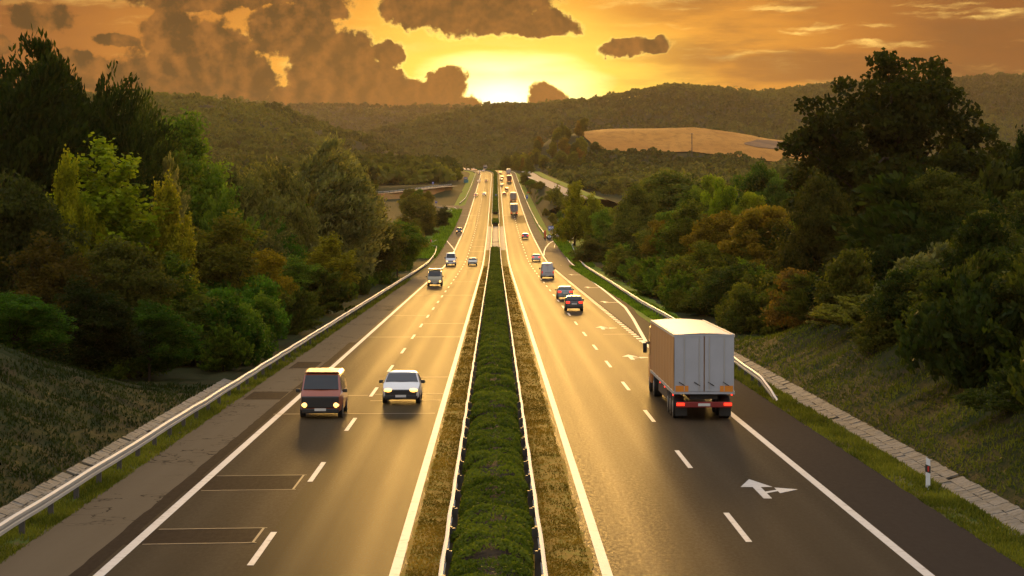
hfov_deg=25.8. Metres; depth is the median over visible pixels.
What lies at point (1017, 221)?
bush
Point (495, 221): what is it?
hedge
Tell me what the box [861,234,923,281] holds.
bush
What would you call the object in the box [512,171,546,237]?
guard rail
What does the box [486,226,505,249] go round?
median crossing
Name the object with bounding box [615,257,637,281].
bush
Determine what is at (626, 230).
tree
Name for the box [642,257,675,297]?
bush
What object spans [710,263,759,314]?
bush
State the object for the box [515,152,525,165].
tree
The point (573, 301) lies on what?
car
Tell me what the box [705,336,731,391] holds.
rear door
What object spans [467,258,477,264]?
car
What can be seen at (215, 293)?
bush
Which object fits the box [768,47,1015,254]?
tree
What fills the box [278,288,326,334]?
bush
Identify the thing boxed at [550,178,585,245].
tree
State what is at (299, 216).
tree
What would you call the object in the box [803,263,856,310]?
bush
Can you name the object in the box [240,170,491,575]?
carriageway fast lane
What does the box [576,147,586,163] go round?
tree
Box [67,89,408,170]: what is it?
hillside wood
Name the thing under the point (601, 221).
tree
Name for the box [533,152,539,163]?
tree
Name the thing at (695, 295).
bush
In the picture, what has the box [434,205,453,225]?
tree
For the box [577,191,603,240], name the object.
tree
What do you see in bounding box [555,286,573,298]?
car
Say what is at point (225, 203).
tree
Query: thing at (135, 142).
tree
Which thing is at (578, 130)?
tree
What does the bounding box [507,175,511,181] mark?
lorry
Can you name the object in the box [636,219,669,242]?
tree
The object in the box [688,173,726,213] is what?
tree
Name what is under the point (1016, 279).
bush
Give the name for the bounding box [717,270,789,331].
bush
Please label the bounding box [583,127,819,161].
field
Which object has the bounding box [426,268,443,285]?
van
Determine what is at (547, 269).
van
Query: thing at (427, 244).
bush
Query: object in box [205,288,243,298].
bush
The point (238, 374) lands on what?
ditch bed
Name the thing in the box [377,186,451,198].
earth bank
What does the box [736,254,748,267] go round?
bush
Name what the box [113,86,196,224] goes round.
tree
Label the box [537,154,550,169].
tree
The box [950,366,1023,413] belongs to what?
bush
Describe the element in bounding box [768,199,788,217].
tree
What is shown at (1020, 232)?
bush
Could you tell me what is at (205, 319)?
bush
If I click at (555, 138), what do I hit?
tree
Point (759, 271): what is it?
bush
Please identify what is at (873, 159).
tree
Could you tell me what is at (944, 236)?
bush
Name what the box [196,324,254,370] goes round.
bush
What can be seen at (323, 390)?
van
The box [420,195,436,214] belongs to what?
bush
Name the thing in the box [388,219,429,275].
tree
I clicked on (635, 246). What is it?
bush
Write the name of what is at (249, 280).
bush
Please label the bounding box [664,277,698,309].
bush
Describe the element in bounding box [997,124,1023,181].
tree
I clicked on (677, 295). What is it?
bush
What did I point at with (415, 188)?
guard rail
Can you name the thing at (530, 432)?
median grass
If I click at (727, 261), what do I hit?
bush
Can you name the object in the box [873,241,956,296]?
bush
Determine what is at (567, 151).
tree
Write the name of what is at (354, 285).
bush
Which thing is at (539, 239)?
road shoulder
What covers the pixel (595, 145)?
tree
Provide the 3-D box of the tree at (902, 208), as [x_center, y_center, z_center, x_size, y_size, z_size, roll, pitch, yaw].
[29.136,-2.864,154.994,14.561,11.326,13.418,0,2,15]
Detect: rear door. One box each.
[676,336,703,391]
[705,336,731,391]
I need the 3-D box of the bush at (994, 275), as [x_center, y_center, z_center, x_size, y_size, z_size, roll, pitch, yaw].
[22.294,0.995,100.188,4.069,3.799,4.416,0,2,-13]
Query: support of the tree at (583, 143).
on the terrain at (444, 197)
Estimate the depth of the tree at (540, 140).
1867.20 m
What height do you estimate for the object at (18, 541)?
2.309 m
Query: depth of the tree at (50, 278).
126.92 m
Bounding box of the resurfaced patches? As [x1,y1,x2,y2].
[123,215,526,544]
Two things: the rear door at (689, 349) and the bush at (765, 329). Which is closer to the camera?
the rear door at (689, 349)
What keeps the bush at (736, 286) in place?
on the terrain at (444, 197)
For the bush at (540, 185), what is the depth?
992.98 m
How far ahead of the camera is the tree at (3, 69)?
195.25 m
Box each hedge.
[447,246,534,575]
[475,168,498,213]
[492,218,498,225]
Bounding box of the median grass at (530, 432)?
[405,266,591,575]
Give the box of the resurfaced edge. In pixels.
[69,342,355,575]
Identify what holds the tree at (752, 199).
on the terrain at (444, 197)
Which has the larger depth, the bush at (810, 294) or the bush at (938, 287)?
the bush at (810, 294)
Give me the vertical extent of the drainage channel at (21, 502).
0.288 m
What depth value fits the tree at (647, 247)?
338.90 m
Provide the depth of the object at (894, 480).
67.86 m
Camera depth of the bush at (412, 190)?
964.22 m
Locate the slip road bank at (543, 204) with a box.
[526,175,620,212]
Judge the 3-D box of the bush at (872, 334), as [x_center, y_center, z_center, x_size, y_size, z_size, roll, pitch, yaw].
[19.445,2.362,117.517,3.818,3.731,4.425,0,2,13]
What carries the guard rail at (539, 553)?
on the median strip
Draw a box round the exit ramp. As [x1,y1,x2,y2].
[545,236,569,250]
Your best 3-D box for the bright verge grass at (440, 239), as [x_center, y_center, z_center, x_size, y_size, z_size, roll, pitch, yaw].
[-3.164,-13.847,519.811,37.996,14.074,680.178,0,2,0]
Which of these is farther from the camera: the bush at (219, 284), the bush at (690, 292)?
the bush at (690, 292)
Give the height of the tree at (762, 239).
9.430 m
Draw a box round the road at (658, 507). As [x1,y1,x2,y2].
[496,170,935,575]
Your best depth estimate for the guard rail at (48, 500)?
84.42 m
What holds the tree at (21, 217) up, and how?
on the terrain at (444, 197)
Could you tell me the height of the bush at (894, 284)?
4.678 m
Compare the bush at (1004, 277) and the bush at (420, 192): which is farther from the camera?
the bush at (420, 192)
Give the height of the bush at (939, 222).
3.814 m
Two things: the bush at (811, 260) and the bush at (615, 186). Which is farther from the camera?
the bush at (615, 186)
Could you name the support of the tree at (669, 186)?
on the terrain at (444, 197)
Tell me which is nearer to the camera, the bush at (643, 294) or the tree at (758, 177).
the bush at (643, 294)
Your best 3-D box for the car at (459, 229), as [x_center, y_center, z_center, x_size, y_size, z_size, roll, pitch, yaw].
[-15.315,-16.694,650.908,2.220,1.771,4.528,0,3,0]
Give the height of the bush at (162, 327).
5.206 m
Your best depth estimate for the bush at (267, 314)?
159.59 m
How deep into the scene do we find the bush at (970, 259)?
108.39 m
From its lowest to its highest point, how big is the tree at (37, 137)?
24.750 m
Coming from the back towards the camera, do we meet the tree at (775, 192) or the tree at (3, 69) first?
the tree at (775, 192)
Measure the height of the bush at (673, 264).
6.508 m
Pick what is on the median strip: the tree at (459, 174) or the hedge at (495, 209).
the hedge at (495, 209)
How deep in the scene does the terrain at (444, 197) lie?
389.61 m
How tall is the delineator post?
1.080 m
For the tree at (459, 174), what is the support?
on the terrain at (444, 197)
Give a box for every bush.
[0,291,78,352]
[25,274,152,372]
[57,296,166,378]
[129,298,204,380]
[174,293,259,363]
[185,303,241,363]
[196,279,253,299]
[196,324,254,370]
[201,287,278,365]
[205,286,236,306]
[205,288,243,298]
[229,302,272,345]
[234,277,267,296]
[240,274,292,338]
[248,272,291,296]
[249,288,282,342]
[249,302,288,344]
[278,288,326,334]
[284,280,316,320]
[298,267,357,314]
[350,267,369,294]
[352,269,372,293]
[352,282,359,298]
[361,264,378,285]
[361,269,373,283]
[370,265,399,284]
[403,189,409,196]
[408,188,414,195]
[411,218,424,233]
[412,189,423,199]
[412,226,431,248]
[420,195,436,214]
[422,190,434,203]
[424,223,439,235]
[524,179,535,185]
[529,183,537,188]
[535,181,545,189]
[542,208,550,215]
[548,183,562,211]
[548,213,555,222]
[556,211,562,218]
[557,183,582,212]
[583,233,595,239]
[599,177,625,194]
[602,242,632,269]
[605,244,625,276]
[614,248,646,265]
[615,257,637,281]
[625,257,659,295]
[628,255,658,280]
[629,243,640,251]
[630,256,661,283]
[638,284,655,296]
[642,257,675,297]
[651,259,703,294]
[657,267,696,311]
[663,251,681,258]
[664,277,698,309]
[665,288,689,311]
[684,287,699,313]
[685,264,732,316]
[686,266,706,281]
[693,255,738,287]
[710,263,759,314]
[714,269,762,318]
[715,283,767,333]
[715,301,730,329]
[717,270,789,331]
[724,281,756,308]
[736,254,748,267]
[742,261,777,295]
[746,279,797,335]
[759,267,820,327]
[772,271,823,319]
[802,250,838,278]
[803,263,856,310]
[803,305,833,323]
[805,294,876,327]
[811,247,876,321]
[846,300,907,354]
[855,258,943,310]
[860,266,927,326]
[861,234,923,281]
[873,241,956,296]
[893,273,1023,393]
[894,268,947,313]
[900,267,973,328]
[901,274,960,334]
[905,299,945,361]
[912,209,965,251]
[924,224,961,254]
[926,248,1015,301]
[936,209,1014,276]
[938,234,1006,280]
[940,229,967,257]
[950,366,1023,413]
[957,209,1022,242]
[963,158,1023,207]
[965,253,996,273]
[970,272,1023,357]
[982,312,1023,386]
[988,268,1012,308]
[994,221,1023,280]
[995,248,1023,302]
[996,298,1023,356]
[997,221,1023,246]
[1002,189,1023,223]
[1002,250,1023,313]
[1007,339,1023,404]
[1009,210,1023,245]
[1013,357,1023,392]
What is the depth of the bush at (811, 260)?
198.04 m
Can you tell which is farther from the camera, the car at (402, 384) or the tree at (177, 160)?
the tree at (177, 160)
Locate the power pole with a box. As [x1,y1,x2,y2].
[690,133,692,156]
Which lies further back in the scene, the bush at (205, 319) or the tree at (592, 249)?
the tree at (592, 249)
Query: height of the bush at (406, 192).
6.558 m
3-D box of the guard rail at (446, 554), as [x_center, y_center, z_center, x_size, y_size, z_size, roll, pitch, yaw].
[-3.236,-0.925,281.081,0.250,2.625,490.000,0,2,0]
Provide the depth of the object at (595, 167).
1452.50 m
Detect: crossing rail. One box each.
[490,224,492,247]
[498,224,500,247]
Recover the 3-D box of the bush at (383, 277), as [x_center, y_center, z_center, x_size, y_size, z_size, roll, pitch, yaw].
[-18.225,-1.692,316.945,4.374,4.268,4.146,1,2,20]
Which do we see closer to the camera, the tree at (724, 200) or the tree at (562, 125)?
the tree at (724, 200)
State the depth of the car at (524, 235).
608.29 m
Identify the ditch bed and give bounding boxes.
[72,336,305,475]
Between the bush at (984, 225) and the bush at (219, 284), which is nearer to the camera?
the bush at (984, 225)
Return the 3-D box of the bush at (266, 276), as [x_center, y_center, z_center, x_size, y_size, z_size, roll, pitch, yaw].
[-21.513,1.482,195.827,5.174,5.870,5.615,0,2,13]
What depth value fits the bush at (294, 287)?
201.99 m
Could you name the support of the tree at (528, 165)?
on the terrain at (444, 197)
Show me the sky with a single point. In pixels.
(389, 52)
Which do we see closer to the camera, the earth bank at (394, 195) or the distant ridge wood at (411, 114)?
the earth bank at (394, 195)
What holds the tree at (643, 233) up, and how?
on the terrain at (444, 197)
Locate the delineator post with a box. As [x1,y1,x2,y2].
[925,458,930,487]
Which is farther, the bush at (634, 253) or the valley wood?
the valley wood
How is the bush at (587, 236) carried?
on the terrain at (444, 197)
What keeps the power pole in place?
on the terrain at (444, 197)
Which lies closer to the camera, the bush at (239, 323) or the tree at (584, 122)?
the bush at (239, 323)
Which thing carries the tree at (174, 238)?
on the terrain at (444, 197)
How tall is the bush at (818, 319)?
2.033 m
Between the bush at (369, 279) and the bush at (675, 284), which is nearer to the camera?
the bush at (675, 284)
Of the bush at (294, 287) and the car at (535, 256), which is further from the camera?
the car at (535, 256)
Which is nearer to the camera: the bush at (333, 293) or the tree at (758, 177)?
the bush at (333, 293)
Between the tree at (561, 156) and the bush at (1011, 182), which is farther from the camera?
the tree at (561, 156)
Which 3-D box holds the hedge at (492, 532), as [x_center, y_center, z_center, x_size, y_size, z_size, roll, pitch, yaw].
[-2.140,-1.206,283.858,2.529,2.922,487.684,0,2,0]
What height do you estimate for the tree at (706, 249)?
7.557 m
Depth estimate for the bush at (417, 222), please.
624.33 m
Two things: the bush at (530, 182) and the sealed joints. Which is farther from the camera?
the bush at (530, 182)
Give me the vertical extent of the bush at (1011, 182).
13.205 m
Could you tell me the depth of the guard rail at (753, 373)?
186.82 m
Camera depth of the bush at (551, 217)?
749.74 m
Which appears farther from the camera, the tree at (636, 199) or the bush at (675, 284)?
the tree at (636, 199)
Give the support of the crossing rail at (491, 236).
on the median strip
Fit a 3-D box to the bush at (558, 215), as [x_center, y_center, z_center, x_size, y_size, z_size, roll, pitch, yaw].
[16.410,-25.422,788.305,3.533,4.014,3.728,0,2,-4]
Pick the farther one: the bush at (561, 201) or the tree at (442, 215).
the bush at (561, 201)
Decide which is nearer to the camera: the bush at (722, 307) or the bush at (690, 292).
the bush at (722, 307)
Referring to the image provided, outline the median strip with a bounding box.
[400,170,594,575]
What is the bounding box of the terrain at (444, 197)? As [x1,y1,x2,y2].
[0,81,1023,478]
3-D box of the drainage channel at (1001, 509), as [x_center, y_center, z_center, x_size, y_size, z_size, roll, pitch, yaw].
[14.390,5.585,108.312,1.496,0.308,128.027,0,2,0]
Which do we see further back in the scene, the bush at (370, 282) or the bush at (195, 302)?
the bush at (370, 282)
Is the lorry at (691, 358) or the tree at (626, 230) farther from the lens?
the tree at (626, 230)
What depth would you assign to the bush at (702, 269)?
247.63 m
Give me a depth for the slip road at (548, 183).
1044.45 m
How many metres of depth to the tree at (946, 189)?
152.48 m
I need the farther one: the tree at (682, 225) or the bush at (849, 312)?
the tree at (682, 225)
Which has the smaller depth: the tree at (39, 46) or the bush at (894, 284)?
the bush at (894, 284)
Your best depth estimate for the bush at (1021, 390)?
79.46 m
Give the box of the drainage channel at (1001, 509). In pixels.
[734,352,1023,536]
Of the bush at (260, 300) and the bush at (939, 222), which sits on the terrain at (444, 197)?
the bush at (260, 300)
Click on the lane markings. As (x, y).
(407, 530)
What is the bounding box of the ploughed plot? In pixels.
[744,139,787,149]
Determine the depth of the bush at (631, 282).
293.99 m
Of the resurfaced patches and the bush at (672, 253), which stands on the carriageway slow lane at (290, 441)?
the resurfaced patches
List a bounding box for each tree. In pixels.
[0,24,129,193]
[0,43,78,107]
[0,50,140,286]
[0,168,92,302]
[0,230,107,358]
[9,132,196,295]
[45,144,109,287]
[83,234,184,311]
[88,60,182,258]
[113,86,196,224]
[127,169,200,291]
[148,151,192,230]
[151,106,242,237]
[154,248,208,320]
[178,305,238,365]
[184,208,288,305]
[191,181,265,258]
[192,164,296,271]
[227,154,321,274]
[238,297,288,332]
[242,248,299,296]
[259,210,309,273]
[277,254,328,300]
[285,231,360,285]
[286,131,397,271]
[344,155,384,278]
[365,203,409,283]
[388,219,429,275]
[396,193,438,231]
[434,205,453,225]
[455,167,463,180]
[500,155,512,169]
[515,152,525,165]
[515,160,519,171]
[519,157,524,171]
[519,170,531,186]
[522,154,535,172]
[530,148,540,163]
[532,139,542,151]
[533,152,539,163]
[534,136,543,147]
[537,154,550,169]
[546,142,558,156]
[550,151,568,164]
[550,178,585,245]
[551,133,561,144]
[552,128,561,135]
[560,121,564,135]
[562,125,571,138]
[564,145,570,154]
[566,238,609,263]
[569,141,579,152]
[574,120,584,137]
[576,136,587,148]
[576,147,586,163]
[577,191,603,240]
[578,117,589,131]
[588,142,603,153]
[588,207,616,242]
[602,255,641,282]
[603,211,648,248]
[608,180,661,247]
[632,224,660,255]
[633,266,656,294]
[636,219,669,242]
[637,221,670,258]
[638,167,711,227]
[649,209,695,257]
[657,198,712,257]
[669,185,712,213]
[676,240,722,263]
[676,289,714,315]
[679,210,741,255]
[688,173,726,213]
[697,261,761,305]
[699,178,738,222]
[717,204,794,267]
[722,226,779,271]
[729,160,779,205]
[730,192,765,224]
[755,177,793,208]
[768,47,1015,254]
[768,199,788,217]
[774,170,855,276]
[787,148,917,212]
[818,223,866,272]
[828,165,1004,281]
[893,166,999,253]
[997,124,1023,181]
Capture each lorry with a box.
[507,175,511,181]
[510,192,516,201]
[510,203,517,214]
[643,319,734,417]
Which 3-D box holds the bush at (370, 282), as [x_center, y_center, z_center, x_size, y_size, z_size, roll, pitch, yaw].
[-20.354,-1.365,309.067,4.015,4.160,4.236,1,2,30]
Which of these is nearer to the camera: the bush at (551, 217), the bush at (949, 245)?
the bush at (949, 245)
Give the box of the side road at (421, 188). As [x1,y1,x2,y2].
[378,186,449,193]
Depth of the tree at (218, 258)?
176.87 m
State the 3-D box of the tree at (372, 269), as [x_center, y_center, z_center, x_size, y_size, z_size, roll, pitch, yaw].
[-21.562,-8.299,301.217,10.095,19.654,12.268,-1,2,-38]
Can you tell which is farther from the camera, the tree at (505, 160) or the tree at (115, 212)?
the tree at (505, 160)
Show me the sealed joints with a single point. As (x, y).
(263, 528)
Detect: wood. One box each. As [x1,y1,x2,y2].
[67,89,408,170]
[169,93,563,169]
[195,160,386,199]
[288,129,463,185]
[367,71,1023,170]
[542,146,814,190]
[773,137,1023,197]
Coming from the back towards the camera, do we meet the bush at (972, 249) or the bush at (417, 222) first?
the bush at (417, 222)
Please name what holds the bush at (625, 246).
on the terrain at (444, 197)
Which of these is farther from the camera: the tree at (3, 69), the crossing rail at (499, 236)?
the crossing rail at (499, 236)
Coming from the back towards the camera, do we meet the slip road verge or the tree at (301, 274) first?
the slip road verge
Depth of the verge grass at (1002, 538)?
77.32 m
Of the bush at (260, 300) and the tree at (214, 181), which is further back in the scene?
the tree at (214, 181)
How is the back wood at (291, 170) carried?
on the terrain at (444, 197)
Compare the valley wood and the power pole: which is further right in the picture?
the power pole
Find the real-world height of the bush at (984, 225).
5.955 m
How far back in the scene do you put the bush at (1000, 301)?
94.34 m
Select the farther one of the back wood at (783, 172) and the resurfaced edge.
the back wood at (783, 172)
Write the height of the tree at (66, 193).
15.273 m
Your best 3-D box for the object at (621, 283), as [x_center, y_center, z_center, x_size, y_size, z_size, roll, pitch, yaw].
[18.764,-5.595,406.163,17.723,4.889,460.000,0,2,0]
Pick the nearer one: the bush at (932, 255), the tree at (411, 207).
the bush at (932, 255)
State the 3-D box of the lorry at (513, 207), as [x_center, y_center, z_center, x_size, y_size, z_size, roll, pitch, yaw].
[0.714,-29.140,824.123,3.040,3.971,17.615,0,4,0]
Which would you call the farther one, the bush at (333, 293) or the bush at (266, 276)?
the bush at (333, 293)
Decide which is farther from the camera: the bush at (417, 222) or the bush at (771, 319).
the bush at (417, 222)
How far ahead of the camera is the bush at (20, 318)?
111.74 m
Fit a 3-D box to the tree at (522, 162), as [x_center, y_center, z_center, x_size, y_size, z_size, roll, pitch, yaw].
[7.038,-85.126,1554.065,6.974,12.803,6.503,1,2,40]
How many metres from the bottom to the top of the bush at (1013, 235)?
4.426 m
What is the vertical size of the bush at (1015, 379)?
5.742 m
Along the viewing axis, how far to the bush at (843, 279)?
132.93 m
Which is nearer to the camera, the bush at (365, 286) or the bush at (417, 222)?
the bush at (365, 286)
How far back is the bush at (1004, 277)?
94.52 m
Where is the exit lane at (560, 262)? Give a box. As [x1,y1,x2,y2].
[543,252,647,341]
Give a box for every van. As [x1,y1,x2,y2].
[296,368,347,416]
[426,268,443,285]
[445,253,456,264]
[539,262,554,278]
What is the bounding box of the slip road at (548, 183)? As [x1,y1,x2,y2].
[522,171,587,198]
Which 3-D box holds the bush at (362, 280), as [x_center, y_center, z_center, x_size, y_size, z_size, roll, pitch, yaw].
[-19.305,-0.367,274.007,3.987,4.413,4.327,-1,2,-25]
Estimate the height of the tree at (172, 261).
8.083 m
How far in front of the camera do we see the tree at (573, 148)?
1651.85 m
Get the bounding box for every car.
[379,371,424,402]
[455,227,462,233]
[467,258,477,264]
[522,233,528,238]
[532,254,540,260]
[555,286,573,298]
[562,295,583,310]
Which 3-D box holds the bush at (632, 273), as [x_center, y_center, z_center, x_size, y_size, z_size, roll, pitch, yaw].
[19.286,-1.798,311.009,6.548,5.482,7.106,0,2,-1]
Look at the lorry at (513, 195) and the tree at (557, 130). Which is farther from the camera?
the tree at (557, 130)
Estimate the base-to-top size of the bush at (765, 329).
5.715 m
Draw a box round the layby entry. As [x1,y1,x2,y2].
[434,205,458,207]
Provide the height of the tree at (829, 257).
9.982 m
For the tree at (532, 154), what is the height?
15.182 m
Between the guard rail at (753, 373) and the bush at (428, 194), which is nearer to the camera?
the guard rail at (753, 373)
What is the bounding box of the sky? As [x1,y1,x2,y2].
[0,0,1023,108]
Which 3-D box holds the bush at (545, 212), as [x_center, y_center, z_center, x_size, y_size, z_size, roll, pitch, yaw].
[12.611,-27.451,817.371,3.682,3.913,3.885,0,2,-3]
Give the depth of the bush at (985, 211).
127.79 m
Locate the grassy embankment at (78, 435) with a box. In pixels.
[0,345,220,507]
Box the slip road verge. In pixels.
[534,172,603,198]
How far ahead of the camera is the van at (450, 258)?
427.99 m
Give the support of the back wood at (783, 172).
on the terrain at (444, 197)
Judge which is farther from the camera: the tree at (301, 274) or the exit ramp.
the exit ramp
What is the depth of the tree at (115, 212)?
148.21 m
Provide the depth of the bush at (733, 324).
178.92 m
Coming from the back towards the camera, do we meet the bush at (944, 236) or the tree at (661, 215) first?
the tree at (661, 215)
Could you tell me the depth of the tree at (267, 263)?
199.15 m
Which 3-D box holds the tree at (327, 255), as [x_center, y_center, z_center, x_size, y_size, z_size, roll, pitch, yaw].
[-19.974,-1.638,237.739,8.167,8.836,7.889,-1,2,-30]
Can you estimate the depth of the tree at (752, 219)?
262.89 m
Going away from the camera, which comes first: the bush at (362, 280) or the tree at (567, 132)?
the bush at (362, 280)
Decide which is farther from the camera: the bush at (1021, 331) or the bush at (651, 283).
the bush at (651, 283)
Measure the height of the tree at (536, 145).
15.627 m
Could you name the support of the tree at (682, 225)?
on the terrain at (444, 197)
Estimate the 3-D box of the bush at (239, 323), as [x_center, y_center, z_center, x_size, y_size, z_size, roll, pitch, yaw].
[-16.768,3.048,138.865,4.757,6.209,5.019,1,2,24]
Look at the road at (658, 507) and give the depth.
75.83 m
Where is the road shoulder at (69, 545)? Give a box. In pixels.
[0,170,479,575]
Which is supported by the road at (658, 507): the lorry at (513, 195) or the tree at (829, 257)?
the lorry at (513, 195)
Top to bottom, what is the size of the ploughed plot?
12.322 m
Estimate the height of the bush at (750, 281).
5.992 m
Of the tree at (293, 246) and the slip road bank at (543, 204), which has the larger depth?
the slip road bank at (543, 204)
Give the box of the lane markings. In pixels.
[93,170,934,575]
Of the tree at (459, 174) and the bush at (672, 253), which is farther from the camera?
the tree at (459, 174)
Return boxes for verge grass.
[0,278,1023,567]
[417,208,679,319]
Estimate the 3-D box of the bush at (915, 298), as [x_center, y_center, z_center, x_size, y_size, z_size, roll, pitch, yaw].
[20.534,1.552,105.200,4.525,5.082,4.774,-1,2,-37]
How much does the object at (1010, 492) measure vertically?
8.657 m
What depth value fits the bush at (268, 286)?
170.64 m
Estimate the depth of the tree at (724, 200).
383.96 m
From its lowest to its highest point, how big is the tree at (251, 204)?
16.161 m
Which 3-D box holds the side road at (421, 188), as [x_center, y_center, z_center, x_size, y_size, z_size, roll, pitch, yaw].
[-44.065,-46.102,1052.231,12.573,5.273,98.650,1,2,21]
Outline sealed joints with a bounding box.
[171,246,484,543]
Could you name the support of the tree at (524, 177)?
on the terrain at (444, 197)
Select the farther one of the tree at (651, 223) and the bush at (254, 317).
the tree at (651, 223)
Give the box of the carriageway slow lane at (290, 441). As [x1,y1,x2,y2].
[88,170,485,575]
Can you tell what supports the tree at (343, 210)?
on the terrain at (444, 197)
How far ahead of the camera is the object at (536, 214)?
857.23 m
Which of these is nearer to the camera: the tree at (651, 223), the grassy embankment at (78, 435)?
the grassy embankment at (78, 435)
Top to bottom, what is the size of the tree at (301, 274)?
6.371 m
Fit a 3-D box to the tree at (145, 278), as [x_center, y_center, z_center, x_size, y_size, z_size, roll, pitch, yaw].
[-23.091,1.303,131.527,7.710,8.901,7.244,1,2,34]
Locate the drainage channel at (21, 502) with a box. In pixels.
[0,378,232,521]
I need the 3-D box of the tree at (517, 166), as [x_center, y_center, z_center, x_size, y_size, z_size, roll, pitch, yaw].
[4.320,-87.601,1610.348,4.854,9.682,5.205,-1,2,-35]
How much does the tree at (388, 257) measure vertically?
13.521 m
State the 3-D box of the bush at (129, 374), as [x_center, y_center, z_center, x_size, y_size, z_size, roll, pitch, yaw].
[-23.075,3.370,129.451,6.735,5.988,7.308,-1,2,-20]
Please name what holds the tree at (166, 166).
on the terrain at (444, 197)
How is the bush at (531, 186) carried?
on the slip road bank at (543, 204)
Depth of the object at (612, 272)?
329.99 m
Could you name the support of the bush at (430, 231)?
on the terrain at (444, 197)
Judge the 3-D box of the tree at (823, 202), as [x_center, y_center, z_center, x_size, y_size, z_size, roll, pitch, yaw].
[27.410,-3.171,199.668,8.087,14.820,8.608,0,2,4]
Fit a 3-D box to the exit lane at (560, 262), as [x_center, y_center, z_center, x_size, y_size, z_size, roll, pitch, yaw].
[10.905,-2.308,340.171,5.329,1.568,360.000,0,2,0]
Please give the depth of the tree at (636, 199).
424.27 m
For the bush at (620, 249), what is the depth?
351.49 m
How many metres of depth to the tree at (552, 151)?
1709.21 m
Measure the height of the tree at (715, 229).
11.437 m
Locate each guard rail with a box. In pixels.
[0,245,436,535]
[378,184,451,192]
[438,248,490,575]
[459,170,475,204]
[500,248,547,575]
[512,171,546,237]
[572,243,777,399]
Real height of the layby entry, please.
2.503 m
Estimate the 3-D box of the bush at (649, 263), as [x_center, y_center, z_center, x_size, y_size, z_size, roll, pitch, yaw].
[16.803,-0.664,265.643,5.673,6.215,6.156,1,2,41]

